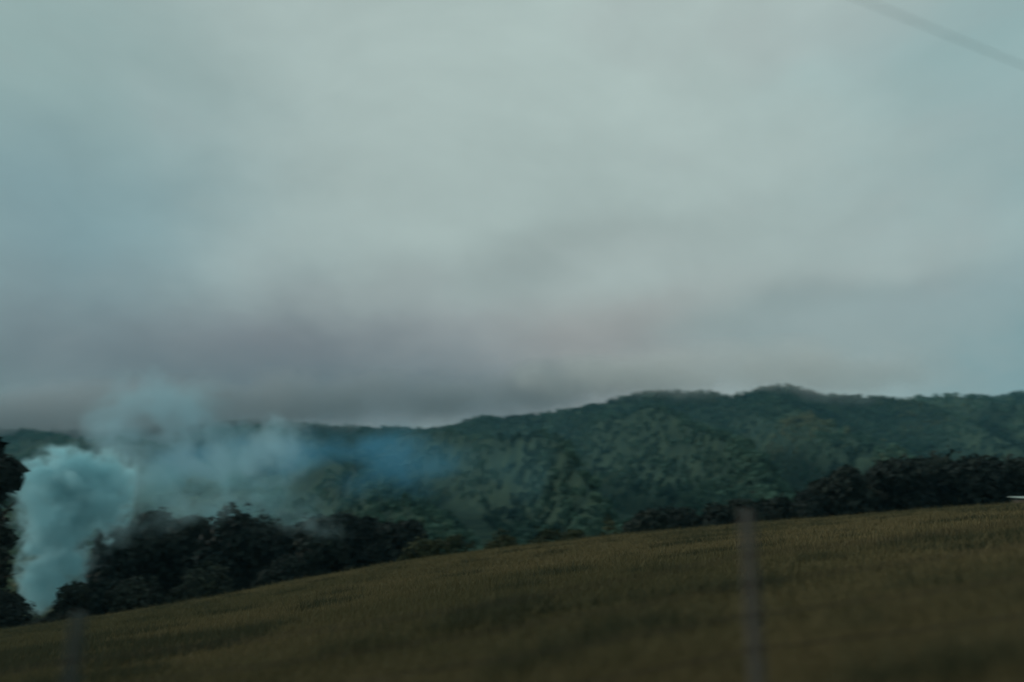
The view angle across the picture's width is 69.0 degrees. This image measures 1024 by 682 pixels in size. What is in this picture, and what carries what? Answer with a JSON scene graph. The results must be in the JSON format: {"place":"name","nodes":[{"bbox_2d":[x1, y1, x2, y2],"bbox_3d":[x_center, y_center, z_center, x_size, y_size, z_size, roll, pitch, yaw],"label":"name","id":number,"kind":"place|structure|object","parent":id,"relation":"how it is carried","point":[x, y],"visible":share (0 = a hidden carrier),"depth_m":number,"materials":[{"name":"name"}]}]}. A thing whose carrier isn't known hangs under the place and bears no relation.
{"place":"outdoors","nodes":[
{"label":"outdoors","id":0,"kind":"place"},
{"bbox_2d":[0,383,1023,637],"bbox_3d":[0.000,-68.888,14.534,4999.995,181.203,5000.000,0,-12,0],"label":"terrain","id":1,"kind":"structure","parent":0,"point":[150,480],"depth_m":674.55,"materials":[{"name":"green plant"}]},
{"bbox_2d":[0,512,19,597],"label":"dark tree","id":2,"kind":"object","parent":1,"relation":"on","point":[8,536],"visible":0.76,"depth_m":58.48,"materials":[{"name":"green plant"}]},
{"bbox_2d":[0,434,29,548],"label":"dark tree","id":3,"kind":"object","parent":1,"relation":"on","point":[11,478],"visible":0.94,"depth_m":64.64,"materials":[{"name":"green plant"}]},
{"bbox_2d":[0,587,42,629],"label":"bush","id":4,"kind":"object","parent":1,"relation":"on","point":[13,606],"visible":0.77,"depth_m":54.20,"materials":[{"name":"green plant"}]},
{"bbox_2d":[16,616,56,626],"bbox_3d":[-32.687,19.894,50.806,4.101,1.908,4.333,0,-12,0],"label":"bush","id":5,"kind":"object","parent":1,"relation":"on","point":[44,619],"visible":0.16,"depth_m":51.28,"materials":[{"name":"green plant"}]},
{"bbox_2d":[45,581,97,620],"bbox_3d":[-35.862,23.300,60.345,3.944,7.602,4.218,0,-12,0],"label":"bush","id":6,"kind":"object","parent":1,"relation":"on","point":[75,595],"visible":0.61,"depth_m":60.10,"materials":[{"name":"green plant"}]},
{"bbox_2d":[78,525,142,615],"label":"copse tree","id":7,"kind":"object","parent":1,"relation":"on","point":[115,553],"visible":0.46,"depth_m":79.80,"materials":[{"name":"green plant"}]},
{"bbox_2d":[79,516,174,596],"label":"copse tree","id":8,"kind":"object","parent":1,"relation":"on","point":[150,556],"visible":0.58,"depth_m":83.96,"materials":[{"name":"green plant"}]},
{"bbox_2d":[99,574,165,615],"bbox_3d":[-31.299,23.693,62.377,6.567,7.896,7.635,0,-12,0],"label":"bush","id":9,"kind":"object","parent":1,"relation":"on","point":[143,597],"visible":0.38,"depth_m":61.90,"materials":[{"name":"green plant"}]},
{"bbox_2d":[130,507,180,603],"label":"copse tree","id":10,"kind":"object","parent":1,"relation":"on","point":[159,522],"visible":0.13,"depth_m":92.26,"materials":[{"name":"green plant"}]},
{"bbox_2d":[145,513,216,597],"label":"copse tree","id":11,"kind":"object","parent":1,"relation":"on","point":[179,542],"visible":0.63,"depth_m":86.30,"materials":[{"name":"green plant"}]},
{"bbox_2d":[158,560,234,605],"bbox_3d":[-27.102,23.570,64.165,6.795,9.037,6.674,0,-12,0],"label":"bush","id":12,"kind":"object","parent":1,"relation":"on","point":[208,580],"visible":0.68,"depth_m":63.49,"materials":[{"name":"green plant"}]},
{"bbox_2d":[181,502,277,593],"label":"copse tree","id":13,"kind":"object","parent":1,"relation":"on","point":[237,545],"visible":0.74,"depth_m":82.87,"materials":[{"name":"green plant"}]},
{"bbox_2d":[252,509,288,542],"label":"copse tree","id":14,"kind":"object","parent":1,"relation":"on","point":[273,528],"visible":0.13,"depth_m":91.38,"materials":[{"name":"green plant"}]},
{"bbox_2d":[249,551,310,588],"bbox_3d":[-19.770,22.034,63.203,4.991,8.035,6.144,0,-12,0],"label":"bush","id":15,"kind":"object","parent":1,"relation":"on","point":[279,569],"visible":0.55,"depth_m":62.35,"materials":[{"name":"green plant"}]},
{"bbox_2d":[258,516,333,572],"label":"copse tree","id":16,"kind":"object","parent":1,"relation":"on","point":[276,549],"visible":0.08,"depth_m":84.83,"materials":[{"name":"green plant"}]},
{"bbox_2d":[286,514,354,578],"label":"copse tree","id":17,"kind":"object","parent":1,"relation":"on","point":[320,542],"visible":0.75,"depth_m":80.57,"materials":[{"name":"green plant"}]},
{"bbox_2d":[330,510,382,571],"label":"copse tree","id":18,"kind":"object","parent":1,"relation":"on","point":[358,530],"visible":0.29,"depth_m":87.62,"materials":[{"name":"green plant"}]},
{"bbox_2d":[352,518,429,568],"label":"copse tree","id":19,"kind":"object","parent":1,"relation":"on","point":[393,539],"visible":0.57,"depth_m":83.38,"materials":[{"name":"green plant"}]},
{"bbox_2d":[397,534,455,561],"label":"bush","id":20,"kind":"object","parent":1,"relation":"on","point":[430,547],"visible":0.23,"depth_m":79.45,"materials":[{"name":"green plant"}]},
{"bbox_2d":[445,532,475,553],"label":"bush","id":21,"kind":"object","parent":1,"relation":"on","point":[452,542],"visible":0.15,"depth_m":74.58,"materials":[{"name":"green plant"}]},
{"bbox_2d":[483,519,518,549],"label":"bush","id":22,"kind":"object","parent":1,"relation":"on","point":[502,540],"visible":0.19,"depth_m":78.91,"materials":[{"name":"green plant"}]},
{"bbox_2d":[0,499,1023,681],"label":"grass","id":23,"kind":"structure","parent":1,"relation":"on","point":[989,651],"depth_m":12.16,"materials":[{"name":"brown plant"}]},
{"bbox_2d":[528,526,561,543],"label":"bush","id":24,"kind":"object","parent":1,"relation":"on","point":[545,534],"visible":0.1,"depth_m":83.54,"materials":[{"name":"green plant"}]},
{"bbox_2d":[561,528,585,539],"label":"bush","id":25,"kind":"object","parent":1,"relation":"on","point":[573,533],"visible":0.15,"depth_m":76.59,"materials":[{"name":"green plant"}]},
{"bbox_2d":[601,513,620,535],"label":"bush","id":26,"kind":"object","parent":1,"relation":"on","point":[607,523],"visible":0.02,"depth_m":81.47,"materials":[{"name":"green plant"}]},
{"bbox_2d":[620,507,669,533],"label":"bush","id":27,"kind":"object","parent":1,"relation":"on","point":[648,519],"visible":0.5,"depth_m":75.18,"materials":[{"name":"green plant"}]},
{"bbox_2d":[656,501,703,529],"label":"bush","id":28,"kind":"object","parent":1,"relation":"on","point":[683,517],"visible":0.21,"depth_m":80.27,"materials":[{"name":"green plant"}]},
{"bbox_2d":[700,502,735,526],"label":"bush","id":29,"kind":"object","parent":1,"relation":"on","point":[716,514],"visible":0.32,"depth_m":77.14,"materials":[{"name":"green plant"}]},
{"bbox_2d":[726,491,773,523],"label":"dark tree","id":30,"kind":"object","parent":1,"relation":"on","point":[737,506],"visible":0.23,"depth_m":80.13,"materials":[{"name":"green plant"}]},
{"bbox_2d":[754,492,791,520],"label":"dark tree","id":31,"kind":"object","parent":1,"relation":"on","point":[775,507],"visible":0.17,"depth_m":83.98,"materials":[{"name":"green plant"}]},
{"bbox_2d":[782,488,826,519],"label":"tree","id":32,"kind":"object","parent":1,"relation":"on","point":[808,504],"visible":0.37,"depth_m":80.26,"materials":[{"name":"green plant"}]},
{"bbox_2d":[805,472,836,517],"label":"dark tree","id":33,"kind":"object","parent":1,"relation":"on","point":[820,486],"visible":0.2,"depth_m":84.15,"materials":[{"name":"green plant"}]},
{"bbox_2d":[824,464,887,516],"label":"dark tree","id":34,"kind":"object","parent":1,"relation":"on","point":[848,492],"visible":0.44,"depth_m":81.44,"materials":[{"name":"green plant"}]},
{"bbox_2d":[863,460,894,510],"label":"dark tree","id":35,"kind":"object","parent":1,"relation":"on","point":[878,494],"visible":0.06,"depth_m":85.95,"materials":[{"name":"green plant"}]},
{"bbox_2d":[866,453,949,511],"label":"dark tree","id":36,"kind":"object","parent":1,"relation":"on","point":[907,483],"visible":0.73,"depth_m":82.46,"materials":[{"name":"green plant"}]},
{"bbox_2d":[898,444,971,508],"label":"dark tree","id":37,"kind":"object","parent":1,"relation":"on","point":[934,464],"visible":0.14,"depth_m":86.32,"materials":[{"name":"green plant"}]},
{"bbox_2d":[933,451,1023,507],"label":"dark tree","id":38,"kind":"object","parent":1,"relation":"on","point":[970,480],"visible":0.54,"depth_m":80.96,"materials":[{"name":"green plant"}]},
{"bbox_2d":[997,460,1023,496],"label":"dark tree","id":39,"kind":"object","parent":1,"relation":"on","point":[1014,467],"visible":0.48,"depth_m":81.33,"materials":[{"name":"green plant"}]},
{"bbox_2d":[999,453,1023,491],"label":"dark tree","id":40,"kind":"object","parent":1,"relation":"on","point":[1018,459],"visible":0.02,"depth_m":86.54,"materials":[{"name":"green plant"}]},
{"bbox_2d":[1008,496,1023,503],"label":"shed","id":41,"kind":"structure","parent":1,"relation":"on","point":[1017,500],"depth_m":66.78,"materials":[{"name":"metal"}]},
{"bbox_2d":[0,0,1023,433],"label":"sky","id":42,"kind":"structure","parent":0,"point":[424,214],"materials":[{"name":"grey"}]},
{"bbox_2d":[863,0,1023,65],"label":"overhead cable","id":43,"kind":"object","parent":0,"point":[941,32],"visible":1,"depth_m":4.82,"materials":[{"name":"grey plastic"}]}
]}

